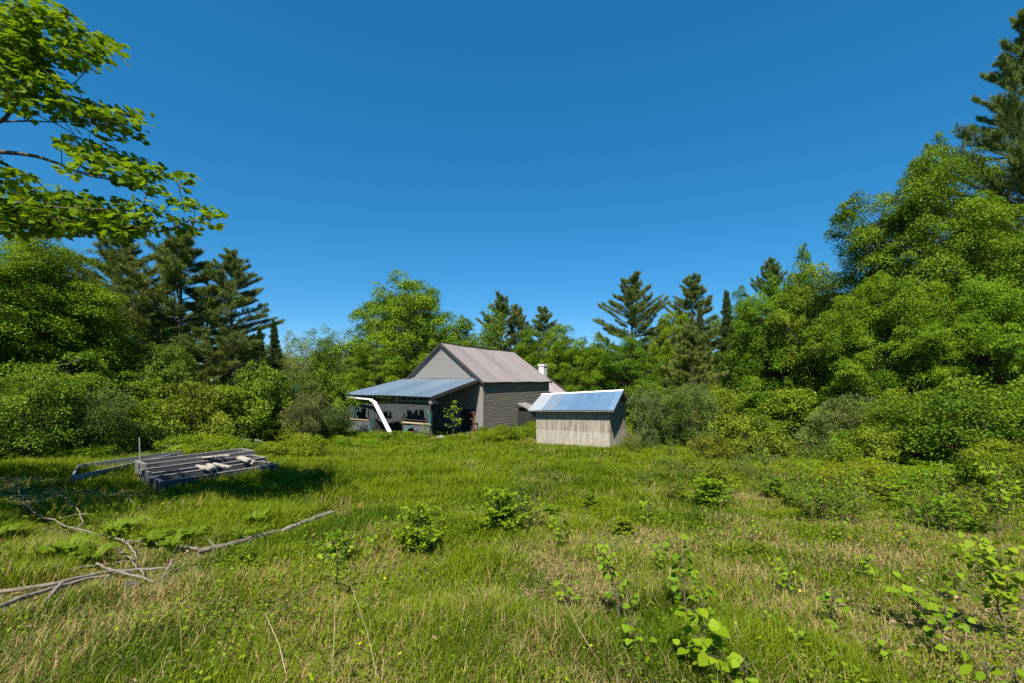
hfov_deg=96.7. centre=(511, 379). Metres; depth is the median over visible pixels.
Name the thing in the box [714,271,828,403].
maple tree
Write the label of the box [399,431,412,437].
shrub
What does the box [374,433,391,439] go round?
shrub
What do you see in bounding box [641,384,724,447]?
shrub
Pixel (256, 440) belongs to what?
burdock plant
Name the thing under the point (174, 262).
pine tree
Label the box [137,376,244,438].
shrub
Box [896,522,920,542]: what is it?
aspen seedling
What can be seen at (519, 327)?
pine tree
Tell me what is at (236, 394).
shrub
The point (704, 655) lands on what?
aspen seedling
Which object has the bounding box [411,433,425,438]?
shrub
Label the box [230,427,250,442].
shrub
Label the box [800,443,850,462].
shrub
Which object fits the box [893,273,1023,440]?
maple tree
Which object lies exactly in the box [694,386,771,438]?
shrub
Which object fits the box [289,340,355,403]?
maple tree
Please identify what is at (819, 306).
maple tree
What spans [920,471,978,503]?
shrub
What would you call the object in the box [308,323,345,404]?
poplar tree
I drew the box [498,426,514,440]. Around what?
shrub
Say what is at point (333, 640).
dry stalk
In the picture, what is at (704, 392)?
shrub
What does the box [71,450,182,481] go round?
broken frame
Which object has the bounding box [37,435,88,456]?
shrub
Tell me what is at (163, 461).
planter box
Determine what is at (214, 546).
rotten log
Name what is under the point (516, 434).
shrub
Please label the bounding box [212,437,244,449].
shrub
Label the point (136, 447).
burdock plant
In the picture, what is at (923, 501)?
shrub
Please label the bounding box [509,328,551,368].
maple tree
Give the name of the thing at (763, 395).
shrub
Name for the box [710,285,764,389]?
maple tree
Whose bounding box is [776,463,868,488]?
shrub
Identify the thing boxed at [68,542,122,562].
fern clump
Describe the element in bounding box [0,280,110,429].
maple tree
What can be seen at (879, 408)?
shrub
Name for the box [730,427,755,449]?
shrub
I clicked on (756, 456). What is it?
shrub
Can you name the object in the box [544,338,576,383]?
maple tree
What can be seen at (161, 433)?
shrub
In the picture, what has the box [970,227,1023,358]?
maple tree
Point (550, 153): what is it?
sky
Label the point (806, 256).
tree
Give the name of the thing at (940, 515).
shrub
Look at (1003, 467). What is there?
shrub
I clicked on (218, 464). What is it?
plank
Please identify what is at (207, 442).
shrub
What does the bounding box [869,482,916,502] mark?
shrub
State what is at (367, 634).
dry stalk
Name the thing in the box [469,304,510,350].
poplar tree
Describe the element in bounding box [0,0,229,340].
overhanging maple
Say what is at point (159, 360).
round bush
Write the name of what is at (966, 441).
shrub
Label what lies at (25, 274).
maple tree
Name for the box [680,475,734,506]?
shrub
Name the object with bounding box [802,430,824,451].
shrub
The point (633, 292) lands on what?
pine tree
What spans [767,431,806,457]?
shrub
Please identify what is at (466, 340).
maple tree
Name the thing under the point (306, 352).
poplar tree
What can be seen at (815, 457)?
shrub
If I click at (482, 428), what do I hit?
shrub
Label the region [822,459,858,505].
shrub
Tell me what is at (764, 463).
alder sapling
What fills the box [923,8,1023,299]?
pine tree
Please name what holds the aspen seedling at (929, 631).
on the ground at (44, 493)
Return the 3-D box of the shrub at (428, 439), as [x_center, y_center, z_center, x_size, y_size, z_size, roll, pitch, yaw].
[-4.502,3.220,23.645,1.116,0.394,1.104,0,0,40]
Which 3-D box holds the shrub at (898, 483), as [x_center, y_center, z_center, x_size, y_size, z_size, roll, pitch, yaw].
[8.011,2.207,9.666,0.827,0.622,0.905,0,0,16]
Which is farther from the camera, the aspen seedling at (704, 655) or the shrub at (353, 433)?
the shrub at (353, 433)
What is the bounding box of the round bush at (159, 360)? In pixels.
[102,330,205,436]
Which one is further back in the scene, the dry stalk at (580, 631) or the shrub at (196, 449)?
the shrub at (196, 449)
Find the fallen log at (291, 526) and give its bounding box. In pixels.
[281,510,333,532]
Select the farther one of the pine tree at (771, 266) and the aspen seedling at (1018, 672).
the pine tree at (771, 266)
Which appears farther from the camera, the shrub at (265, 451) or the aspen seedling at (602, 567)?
the shrub at (265, 451)
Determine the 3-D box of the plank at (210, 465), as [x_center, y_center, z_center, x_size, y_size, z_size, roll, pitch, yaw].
[-7.467,2.151,11.299,0.603,0.046,0.087,4,2,43]
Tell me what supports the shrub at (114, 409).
on the ground at (44, 493)
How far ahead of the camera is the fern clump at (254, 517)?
6.84 m
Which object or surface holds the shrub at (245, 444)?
on the ground at (44, 493)
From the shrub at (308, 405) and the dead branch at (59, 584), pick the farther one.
the shrub at (308, 405)
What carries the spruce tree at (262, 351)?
on the ground at (44, 493)
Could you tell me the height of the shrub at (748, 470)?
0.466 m
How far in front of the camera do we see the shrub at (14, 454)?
14.68 m
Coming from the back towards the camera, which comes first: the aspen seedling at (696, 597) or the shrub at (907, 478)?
the shrub at (907, 478)
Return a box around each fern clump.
[0,523,15,533]
[0,523,28,538]
[0,545,25,557]
[27,542,61,556]
[38,532,100,555]
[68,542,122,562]
[84,517,138,541]
[105,514,150,527]
[128,528,173,546]
[156,534,184,554]
[158,528,191,540]
[177,525,210,537]
[232,528,258,538]
[241,509,272,525]
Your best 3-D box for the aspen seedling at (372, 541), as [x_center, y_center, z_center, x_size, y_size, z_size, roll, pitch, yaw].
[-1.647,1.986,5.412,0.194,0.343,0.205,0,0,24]
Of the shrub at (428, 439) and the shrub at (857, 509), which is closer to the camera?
the shrub at (857, 509)
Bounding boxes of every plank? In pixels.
[199,465,212,470]
[206,463,216,468]
[212,463,226,466]
[238,456,251,459]
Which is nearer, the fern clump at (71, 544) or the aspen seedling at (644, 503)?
the fern clump at (71, 544)
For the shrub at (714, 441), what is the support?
on the ground at (44, 493)
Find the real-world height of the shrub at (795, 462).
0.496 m
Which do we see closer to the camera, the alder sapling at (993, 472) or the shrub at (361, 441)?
the alder sapling at (993, 472)
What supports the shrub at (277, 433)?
on the ground at (44, 493)
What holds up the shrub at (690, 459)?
on the ground at (44, 493)
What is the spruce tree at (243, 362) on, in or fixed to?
on the ground at (44, 493)
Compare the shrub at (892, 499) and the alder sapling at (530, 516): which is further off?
the shrub at (892, 499)
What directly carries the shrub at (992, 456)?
on the ground at (44, 493)
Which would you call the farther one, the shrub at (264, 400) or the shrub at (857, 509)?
the shrub at (264, 400)
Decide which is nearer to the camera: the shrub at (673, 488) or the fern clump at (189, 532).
the fern clump at (189, 532)
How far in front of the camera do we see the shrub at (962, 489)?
7.48 m
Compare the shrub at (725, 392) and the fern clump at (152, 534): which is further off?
the shrub at (725, 392)
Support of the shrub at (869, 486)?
on the ground at (44, 493)
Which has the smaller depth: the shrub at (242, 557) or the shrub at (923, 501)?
the shrub at (242, 557)
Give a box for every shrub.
[0,357,93,459]
[0,440,74,457]
[0,444,32,458]
[4,359,139,452]
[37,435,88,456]
[46,380,151,457]
[48,443,124,459]
[73,432,135,456]
[94,395,191,453]
[134,431,183,453]
[135,418,173,447]
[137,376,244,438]
[140,393,190,439]
[149,413,176,442]
[152,434,202,451]
[161,432,242,455]
[179,446,210,454]
[185,378,217,433]
[200,374,271,441]
[201,440,261,454]
[212,415,246,439]
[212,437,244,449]
[213,359,293,443]
[229,543,263,573]
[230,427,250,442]
[246,377,276,437]
[246,442,298,457]
[253,416,292,444]
[255,432,332,457]
[267,376,320,436]
[269,361,337,430]
[275,413,305,450]
[279,389,330,444]
[292,489,314,501]
[298,364,359,429]
[307,435,329,455]
[310,412,342,437]
[311,401,360,437]
[312,528,360,563]
[321,439,335,445]
[325,435,347,444]
[332,438,355,445]
[342,432,360,436]
[353,439,378,445]
[357,468,380,475]
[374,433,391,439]
[383,430,401,439]
[383,498,443,555]
[384,439,404,445]
[395,499,416,514]
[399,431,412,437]
[402,434,417,439]
[402,492,419,501]
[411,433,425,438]
[413,438,433,442]
[425,505,445,522]
[426,442,456,447]
[468,484,529,532]
[473,430,490,437]
[474,426,489,435]
[475,430,503,441]
[490,428,510,440]
[491,424,506,429]
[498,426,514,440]
[508,462,541,523]
[509,426,519,439]
[518,430,526,438]
[518,512,533,524]
[521,426,535,437]
[523,420,535,430]
[533,503,564,516]
[577,491,600,508]
[606,515,639,536]
[618,432,648,447]
[625,381,677,447]
[625,430,641,452]
[626,377,676,434]
[635,468,654,483]
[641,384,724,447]
[645,435,661,450]
[653,443,677,454]
[653,453,683,469]
[657,472,690,498]
[664,426,679,455]
[672,459,703,475]
[672,478,682,493]
[678,374,721,433]
[678,455,701,470]
[680,381,739,437]
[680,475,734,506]
[686,433,743,460]
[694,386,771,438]
[696,460,740,494]
[704,438,717,458]
[706,377,723,402]
[707,410,802,459]
[717,495,745,505]
[718,454,751,471]
[723,387,744,405]
[724,466,757,476]
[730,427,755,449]
[734,381,793,436]
[735,448,775,461]
[737,378,836,447]
[740,541,775,557]
[743,475,761,482]
[746,432,770,460]
[748,471,792,490]
[752,473,787,480]
[752,476,796,498]
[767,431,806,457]
[769,481,807,503]
[775,457,825,470]
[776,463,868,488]
[779,449,820,497]
[780,484,812,507]
[786,421,838,459]
[792,445,827,461]
[792,480,841,520]
[797,386,892,455]
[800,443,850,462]
[801,476,863,520]
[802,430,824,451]
[803,460,835,476]
[820,454,896,487]
[821,427,902,459]
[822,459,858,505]
[825,491,859,509]
[827,441,873,463]
[828,424,944,467]
[828,469,880,525]
[836,454,884,499]
[853,383,973,462]
[854,461,922,484]
[857,466,962,489]
[868,490,923,502]
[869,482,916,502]
[875,367,1023,475]
[875,467,914,494]
[881,512,909,523]
[882,458,968,490]
[882,474,975,531]
[888,495,921,507]
[895,466,935,496]
[915,478,940,493]
[915,496,936,506]
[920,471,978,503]
[927,477,1012,516]
[933,426,999,463]
[945,434,1023,504]
[951,460,1023,483]
[952,448,984,495]
[952,511,996,533]
[958,468,1023,516]
[966,479,995,495]
[973,518,1010,531]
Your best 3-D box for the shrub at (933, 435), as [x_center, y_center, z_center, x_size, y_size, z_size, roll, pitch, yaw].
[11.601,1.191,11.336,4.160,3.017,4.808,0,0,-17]
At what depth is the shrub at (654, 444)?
19.54 m
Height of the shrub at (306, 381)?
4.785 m
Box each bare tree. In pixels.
[280,333,309,379]
[331,318,354,380]
[337,324,354,385]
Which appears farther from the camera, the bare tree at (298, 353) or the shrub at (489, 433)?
the bare tree at (298, 353)
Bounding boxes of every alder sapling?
[526,495,545,526]
[749,448,775,476]
[823,466,864,503]
[860,444,888,466]
[917,460,956,507]
[962,462,1023,536]
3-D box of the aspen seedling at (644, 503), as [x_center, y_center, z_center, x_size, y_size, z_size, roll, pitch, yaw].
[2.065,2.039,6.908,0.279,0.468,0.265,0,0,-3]
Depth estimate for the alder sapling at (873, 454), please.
11.18 m
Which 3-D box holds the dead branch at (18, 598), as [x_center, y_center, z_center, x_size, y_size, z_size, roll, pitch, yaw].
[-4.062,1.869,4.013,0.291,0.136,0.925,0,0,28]
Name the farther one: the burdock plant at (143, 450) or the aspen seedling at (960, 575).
the burdock plant at (143, 450)
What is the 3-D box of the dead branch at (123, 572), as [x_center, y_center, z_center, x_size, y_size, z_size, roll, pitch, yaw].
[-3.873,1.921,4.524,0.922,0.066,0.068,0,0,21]
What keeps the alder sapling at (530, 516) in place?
on the ground at (44, 493)
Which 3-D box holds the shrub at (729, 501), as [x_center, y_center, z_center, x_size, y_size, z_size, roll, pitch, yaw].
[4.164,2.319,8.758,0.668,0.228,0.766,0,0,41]
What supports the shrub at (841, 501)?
on the ground at (44, 493)
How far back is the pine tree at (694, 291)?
49.16 m
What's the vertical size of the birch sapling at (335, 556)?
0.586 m
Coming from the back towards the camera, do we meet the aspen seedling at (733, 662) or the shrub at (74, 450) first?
the shrub at (74, 450)
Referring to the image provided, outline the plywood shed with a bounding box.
[528,389,632,446]
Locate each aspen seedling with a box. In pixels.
[364,533,381,554]
[461,577,477,597]
[548,515,572,545]
[554,577,580,603]
[587,533,639,620]
[614,616,657,651]
[638,499,655,518]
[651,544,667,567]
[661,533,704,612]
[671,600,743,680]
[686,585,717,612]
[713,540,725,553]
[724,652,764,682]
[756,603,777,623]
[775,557,803,592]
[784,624,812,651]
[808,586,850,632]
[830,518,852,536]
[848,551,876,576]
[866,633,912,661]
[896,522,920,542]
[922,598,975,660]
[931,566,974,602]
[944,641,1001,682]
[970,540,995,558]
[988,655,1023,682]
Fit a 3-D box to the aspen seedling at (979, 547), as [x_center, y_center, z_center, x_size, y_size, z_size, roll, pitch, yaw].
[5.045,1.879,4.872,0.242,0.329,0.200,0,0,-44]
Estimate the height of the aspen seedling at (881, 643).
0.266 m
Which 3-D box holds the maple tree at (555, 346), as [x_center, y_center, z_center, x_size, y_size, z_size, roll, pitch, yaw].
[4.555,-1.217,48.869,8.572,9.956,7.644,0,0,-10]
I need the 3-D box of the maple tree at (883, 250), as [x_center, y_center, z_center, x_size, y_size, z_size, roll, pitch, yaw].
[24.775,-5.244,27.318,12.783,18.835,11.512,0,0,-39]
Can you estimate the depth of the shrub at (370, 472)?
11.31 m
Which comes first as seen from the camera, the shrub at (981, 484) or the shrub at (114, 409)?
the shrub at (981, 484)
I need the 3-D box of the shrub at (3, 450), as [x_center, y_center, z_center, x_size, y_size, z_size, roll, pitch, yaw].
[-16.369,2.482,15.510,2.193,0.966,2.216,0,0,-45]
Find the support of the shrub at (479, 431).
on the ground at (44, 493)
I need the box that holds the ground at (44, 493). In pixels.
[0,399,1023,682]
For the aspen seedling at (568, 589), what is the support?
on the ground at (44, 493)
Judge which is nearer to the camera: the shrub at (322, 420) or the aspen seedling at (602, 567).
the aspen seedling at (602, 567)
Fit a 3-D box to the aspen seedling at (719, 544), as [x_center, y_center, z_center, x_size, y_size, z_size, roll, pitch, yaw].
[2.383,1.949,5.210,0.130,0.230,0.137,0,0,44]
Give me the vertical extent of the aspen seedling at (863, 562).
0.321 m
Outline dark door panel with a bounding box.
[461,409,473,431]
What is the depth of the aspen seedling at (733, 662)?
2.38 m
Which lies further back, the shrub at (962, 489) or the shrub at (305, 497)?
the shrub at (305, 497)
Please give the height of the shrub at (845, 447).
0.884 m
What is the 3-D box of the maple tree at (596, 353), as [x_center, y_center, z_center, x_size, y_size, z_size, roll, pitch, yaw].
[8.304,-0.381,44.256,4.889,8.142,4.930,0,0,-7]
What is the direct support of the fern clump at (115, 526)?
on the ground at (44, 493)
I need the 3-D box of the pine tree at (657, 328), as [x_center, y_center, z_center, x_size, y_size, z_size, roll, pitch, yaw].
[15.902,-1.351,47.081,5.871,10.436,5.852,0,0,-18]
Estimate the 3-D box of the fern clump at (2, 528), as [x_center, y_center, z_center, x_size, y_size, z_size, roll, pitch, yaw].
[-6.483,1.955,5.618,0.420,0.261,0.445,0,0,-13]
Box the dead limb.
[5,485,198,559]
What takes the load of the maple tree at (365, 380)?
on the ground at (44, 493)
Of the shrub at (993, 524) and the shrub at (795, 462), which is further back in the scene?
the shrub at (795, 462)
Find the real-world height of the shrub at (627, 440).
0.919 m
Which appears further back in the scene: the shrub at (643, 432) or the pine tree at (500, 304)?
the pine tree at (500, 304)
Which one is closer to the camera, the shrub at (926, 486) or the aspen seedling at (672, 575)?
the aspen seedling at (672, 575)
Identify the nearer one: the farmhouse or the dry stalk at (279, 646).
the dry stalk at (279, 646)
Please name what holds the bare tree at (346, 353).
on the ground at (44, 493)
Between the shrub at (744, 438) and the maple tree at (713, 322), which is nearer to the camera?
the shrub at (744, 438)
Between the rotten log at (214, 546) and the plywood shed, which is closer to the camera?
the rotten log at (214, 546)
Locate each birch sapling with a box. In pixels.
[317,539,356,594]
[739,511,760,541]
[941,532,1023,641]
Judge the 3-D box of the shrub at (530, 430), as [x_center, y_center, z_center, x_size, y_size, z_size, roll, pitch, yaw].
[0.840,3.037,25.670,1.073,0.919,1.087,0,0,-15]
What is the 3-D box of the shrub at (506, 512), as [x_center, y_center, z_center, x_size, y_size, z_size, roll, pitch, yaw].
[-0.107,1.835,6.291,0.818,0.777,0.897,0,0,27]
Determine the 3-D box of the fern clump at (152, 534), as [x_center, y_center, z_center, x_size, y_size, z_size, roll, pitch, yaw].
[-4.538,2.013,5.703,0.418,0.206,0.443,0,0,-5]
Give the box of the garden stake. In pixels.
[139,437,140,459]
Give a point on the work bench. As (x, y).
(413, 420)
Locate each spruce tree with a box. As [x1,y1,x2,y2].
[234,324,255,385]
[248,330,267,385]
[262,321,285,393]
[694,306,711,392]
[711,289,743,395]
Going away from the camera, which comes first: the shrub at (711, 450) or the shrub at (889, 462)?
the shrub at (889, 462)
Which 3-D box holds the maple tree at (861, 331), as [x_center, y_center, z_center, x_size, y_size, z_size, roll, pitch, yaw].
[17.688,-0.822,21.592,7.116,8.917,7.088,0,0,-23]
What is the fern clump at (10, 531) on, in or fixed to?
on the ground at (44, 493)
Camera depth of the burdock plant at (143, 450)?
16.70 m
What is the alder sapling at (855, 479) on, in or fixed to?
on the ground at (44, 493)
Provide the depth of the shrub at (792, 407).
19.45 m
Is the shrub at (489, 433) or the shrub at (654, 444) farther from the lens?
the shrub at (489, 433)
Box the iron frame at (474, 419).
[467,412,474,431]
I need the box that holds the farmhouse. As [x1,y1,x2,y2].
[344,342,567,435]
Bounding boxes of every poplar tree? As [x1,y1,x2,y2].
[278,350,306,391]
[281,328,330,387]
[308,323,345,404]
[336,341,374,402]
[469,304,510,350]
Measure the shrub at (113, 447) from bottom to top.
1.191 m
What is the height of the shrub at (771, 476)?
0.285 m
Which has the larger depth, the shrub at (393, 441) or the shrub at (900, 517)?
the shrub at (393, 441)
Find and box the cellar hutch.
[517,402,535,426]
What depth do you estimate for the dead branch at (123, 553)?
4.93 m
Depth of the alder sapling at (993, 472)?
6.15 m
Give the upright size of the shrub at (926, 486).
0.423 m
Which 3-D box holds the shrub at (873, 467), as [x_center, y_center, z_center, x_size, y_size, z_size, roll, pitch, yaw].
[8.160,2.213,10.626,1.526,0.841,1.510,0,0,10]
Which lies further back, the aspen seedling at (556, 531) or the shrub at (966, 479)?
the shrub at (966, 479)
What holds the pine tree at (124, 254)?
on the ground at (44, 493)
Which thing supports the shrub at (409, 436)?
on the ground at (44, 493)
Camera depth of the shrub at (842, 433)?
14.82 m
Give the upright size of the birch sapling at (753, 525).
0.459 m
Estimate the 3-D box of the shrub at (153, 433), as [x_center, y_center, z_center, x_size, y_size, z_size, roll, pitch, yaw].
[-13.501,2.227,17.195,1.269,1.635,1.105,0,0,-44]
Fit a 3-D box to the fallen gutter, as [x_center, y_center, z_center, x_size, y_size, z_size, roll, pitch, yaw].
[-9.131,2.326,29.070,5.515,2.401,0.385,0,0,41]
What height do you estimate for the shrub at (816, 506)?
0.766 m
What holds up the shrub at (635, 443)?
on the ground at (44, 493)
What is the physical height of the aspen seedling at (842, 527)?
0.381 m
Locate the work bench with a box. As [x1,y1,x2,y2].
[398,419,425,429]
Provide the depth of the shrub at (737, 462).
11.83 m
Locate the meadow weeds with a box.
[0,430,1023,682]
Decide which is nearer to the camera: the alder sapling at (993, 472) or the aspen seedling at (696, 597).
the aspen seedling at (696, 597)
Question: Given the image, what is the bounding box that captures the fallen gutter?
[347,396,390,432]
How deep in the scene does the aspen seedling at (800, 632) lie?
2.83 m
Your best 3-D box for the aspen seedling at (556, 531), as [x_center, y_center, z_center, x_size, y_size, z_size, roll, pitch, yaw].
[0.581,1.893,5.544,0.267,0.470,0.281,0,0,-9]
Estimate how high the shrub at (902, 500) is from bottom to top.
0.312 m
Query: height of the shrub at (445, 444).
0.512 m
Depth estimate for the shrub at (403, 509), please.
7.25 m
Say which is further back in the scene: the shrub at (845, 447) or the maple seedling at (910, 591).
the shrub at (845, 447)
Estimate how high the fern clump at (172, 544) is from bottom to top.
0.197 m
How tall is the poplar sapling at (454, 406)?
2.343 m
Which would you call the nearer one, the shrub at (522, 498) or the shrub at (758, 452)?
the shrub at (522, 498)
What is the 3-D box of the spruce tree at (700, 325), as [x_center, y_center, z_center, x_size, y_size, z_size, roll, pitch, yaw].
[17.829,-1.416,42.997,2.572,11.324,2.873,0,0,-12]
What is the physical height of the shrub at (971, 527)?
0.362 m
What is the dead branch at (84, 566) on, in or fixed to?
on the ground at (44, 493)
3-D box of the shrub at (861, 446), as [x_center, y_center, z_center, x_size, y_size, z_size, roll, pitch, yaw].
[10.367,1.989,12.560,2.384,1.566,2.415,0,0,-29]
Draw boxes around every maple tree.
[0,227,163,438]
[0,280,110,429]
[32,250,160,371]
[130,294,204,371]
[210,344,282,384]
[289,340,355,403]
[328,269,467,403]
[334,339,413,407]
[358,281,475,402]
[451,314,482,346]
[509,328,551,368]
[523,323,585,389]
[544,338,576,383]
[553,335,609,391]
[575,334,623,391]
[583,336,668,412]
[627,335,670,391]
[645,310,695,393]
[703,318,721,388]
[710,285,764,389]
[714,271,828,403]
[757,261,872,410]
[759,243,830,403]
[797,130,1023,393]
[802,270,1008,429]
[819,277,873,395]
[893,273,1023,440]
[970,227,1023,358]
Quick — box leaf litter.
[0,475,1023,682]
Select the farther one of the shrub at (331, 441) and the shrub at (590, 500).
the shrub at (331, 441)
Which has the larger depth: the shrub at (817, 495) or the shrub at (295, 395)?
the shrub at (295, 395)
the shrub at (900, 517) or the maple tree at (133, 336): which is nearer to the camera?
the shrub at (900, 517)
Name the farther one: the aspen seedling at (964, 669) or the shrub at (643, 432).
the shrub at (643, 432)
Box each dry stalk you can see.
[265,614,286,677]
[332,595,335,676]
[350,583,378,682]
[565,602,595,656]
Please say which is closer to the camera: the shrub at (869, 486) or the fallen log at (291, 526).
the fallen log at (291, 526)
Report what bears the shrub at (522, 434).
on the ground at (44, 493)
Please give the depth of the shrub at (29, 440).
14.68 m
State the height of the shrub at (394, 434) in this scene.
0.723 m
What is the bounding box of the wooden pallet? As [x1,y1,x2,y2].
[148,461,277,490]
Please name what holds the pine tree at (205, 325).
on the ground at (44, 493)
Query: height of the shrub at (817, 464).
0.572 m
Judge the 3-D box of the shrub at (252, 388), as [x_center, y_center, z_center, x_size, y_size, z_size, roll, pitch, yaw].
[-12.007,1.301,22.171,3.468,5.019,3.649,0,0,-8]
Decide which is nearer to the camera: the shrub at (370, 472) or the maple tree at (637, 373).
the shrub at (370, 472)
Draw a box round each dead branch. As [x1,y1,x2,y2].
[0,567,167,604]
[0,574,110,608]
[39,560,130,573]
[95,562,154,582]
[118,548,144,575]
[161,559,173,578]
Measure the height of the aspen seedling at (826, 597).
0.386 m
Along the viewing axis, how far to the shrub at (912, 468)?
10.11 m
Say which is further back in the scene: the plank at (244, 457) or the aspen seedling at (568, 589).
the plank at (244, 457)
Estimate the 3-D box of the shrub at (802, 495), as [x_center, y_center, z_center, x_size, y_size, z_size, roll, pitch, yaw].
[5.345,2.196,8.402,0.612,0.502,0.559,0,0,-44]
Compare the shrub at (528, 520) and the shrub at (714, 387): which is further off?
the shrub at (714, 387)
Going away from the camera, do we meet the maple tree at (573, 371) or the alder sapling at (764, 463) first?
the alder sapling at (764, 463)
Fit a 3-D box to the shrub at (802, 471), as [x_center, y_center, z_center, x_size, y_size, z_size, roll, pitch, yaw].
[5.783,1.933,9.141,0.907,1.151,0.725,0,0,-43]
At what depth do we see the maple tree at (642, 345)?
60.38 m
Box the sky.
[0,0,1023,379]
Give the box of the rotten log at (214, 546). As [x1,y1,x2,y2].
[198,529,280,553]
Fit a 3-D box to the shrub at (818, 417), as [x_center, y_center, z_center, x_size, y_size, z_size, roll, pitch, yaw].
[11.838,1.653,15.937,3.216,2.881,3.043,0,0,-12]
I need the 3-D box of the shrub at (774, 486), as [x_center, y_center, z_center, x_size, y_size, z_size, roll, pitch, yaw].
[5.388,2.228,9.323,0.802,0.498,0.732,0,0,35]
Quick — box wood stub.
[123,581,143,588]
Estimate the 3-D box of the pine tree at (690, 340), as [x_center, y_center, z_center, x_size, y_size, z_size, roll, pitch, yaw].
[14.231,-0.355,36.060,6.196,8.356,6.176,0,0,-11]
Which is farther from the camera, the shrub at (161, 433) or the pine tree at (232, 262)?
the pine tree at (232, 262)
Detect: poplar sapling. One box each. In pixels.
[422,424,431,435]
[443,400,461,431]
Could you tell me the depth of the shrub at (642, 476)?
10.61 m
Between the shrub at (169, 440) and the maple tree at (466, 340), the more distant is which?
the maple tree at (466, 340)
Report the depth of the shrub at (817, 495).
7.36 m
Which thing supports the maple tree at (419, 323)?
on the ground at (44, 493)
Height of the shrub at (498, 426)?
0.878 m
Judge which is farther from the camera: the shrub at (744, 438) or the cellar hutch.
the cellar hutch
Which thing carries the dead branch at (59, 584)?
on the ground at (44, 493)
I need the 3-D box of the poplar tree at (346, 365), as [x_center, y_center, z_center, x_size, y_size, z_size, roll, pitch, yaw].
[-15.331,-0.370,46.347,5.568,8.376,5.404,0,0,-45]
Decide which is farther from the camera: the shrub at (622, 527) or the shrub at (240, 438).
the shrub at (240, 438)
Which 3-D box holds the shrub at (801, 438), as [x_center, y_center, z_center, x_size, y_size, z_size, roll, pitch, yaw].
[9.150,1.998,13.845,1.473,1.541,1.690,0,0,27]
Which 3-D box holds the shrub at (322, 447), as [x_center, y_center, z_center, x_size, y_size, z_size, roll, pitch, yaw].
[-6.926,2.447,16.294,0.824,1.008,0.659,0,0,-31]
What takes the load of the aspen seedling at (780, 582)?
on the ground at (44, 493)
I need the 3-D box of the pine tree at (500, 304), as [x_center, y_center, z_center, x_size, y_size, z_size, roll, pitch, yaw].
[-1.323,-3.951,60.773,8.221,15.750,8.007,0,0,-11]
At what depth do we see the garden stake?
11.89 m
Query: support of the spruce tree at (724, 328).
on the ground at (44, 493)
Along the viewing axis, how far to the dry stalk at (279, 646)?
2.71 m
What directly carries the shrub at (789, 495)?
on the ground at (44, 493)
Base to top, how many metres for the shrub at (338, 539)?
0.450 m
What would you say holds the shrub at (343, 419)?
on the ground at (44, 493)
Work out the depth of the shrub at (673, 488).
8.84 m
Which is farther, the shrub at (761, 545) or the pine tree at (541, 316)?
the pine tree at (541, 316)
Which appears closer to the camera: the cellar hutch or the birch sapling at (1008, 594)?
the birch sapling at (1008, 594)
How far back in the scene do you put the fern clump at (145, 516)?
6.44 m
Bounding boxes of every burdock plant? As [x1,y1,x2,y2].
[124,443,169,455]
[128,447,160,453]
[247,439,264,445]
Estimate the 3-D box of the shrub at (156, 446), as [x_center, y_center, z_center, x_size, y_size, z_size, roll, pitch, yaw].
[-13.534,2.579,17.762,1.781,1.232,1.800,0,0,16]
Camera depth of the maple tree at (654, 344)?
43.70 m
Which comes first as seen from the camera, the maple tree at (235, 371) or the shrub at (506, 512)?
the shrub at (506, 512)
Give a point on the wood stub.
(133, 583)
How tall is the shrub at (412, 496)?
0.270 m
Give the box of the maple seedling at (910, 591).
[883,569,957,629]
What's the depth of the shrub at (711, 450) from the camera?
14.97 m
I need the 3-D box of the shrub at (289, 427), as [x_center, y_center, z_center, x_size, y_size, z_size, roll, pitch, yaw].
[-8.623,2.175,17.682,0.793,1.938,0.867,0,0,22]
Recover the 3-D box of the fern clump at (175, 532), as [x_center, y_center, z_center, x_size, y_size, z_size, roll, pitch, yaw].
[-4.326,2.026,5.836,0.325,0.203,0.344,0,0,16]
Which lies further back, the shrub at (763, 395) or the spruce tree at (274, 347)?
the spruce tree at (274, 347)
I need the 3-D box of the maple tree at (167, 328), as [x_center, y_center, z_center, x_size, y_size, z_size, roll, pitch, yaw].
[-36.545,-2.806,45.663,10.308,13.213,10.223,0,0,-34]
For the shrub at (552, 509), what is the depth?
7.52 m
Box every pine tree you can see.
[35,236,192,378]
[98,227,264,398]
[139,297,250,388]
[175,246,285,386]
[474,290,531,351]
[497,303,538,351]
[517,305,566,370]
[591,270,671,383]
[640,318,683,391]
[656,323,729,412]
[659,272,721,386]
[742,256,794,353]
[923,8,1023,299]
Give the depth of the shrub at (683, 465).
11.85 m
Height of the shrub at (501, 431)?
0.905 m
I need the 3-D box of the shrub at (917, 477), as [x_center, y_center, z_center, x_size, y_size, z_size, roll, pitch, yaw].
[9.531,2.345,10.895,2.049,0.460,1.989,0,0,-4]
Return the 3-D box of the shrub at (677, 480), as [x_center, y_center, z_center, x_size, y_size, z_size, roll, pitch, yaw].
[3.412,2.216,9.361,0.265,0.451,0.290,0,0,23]

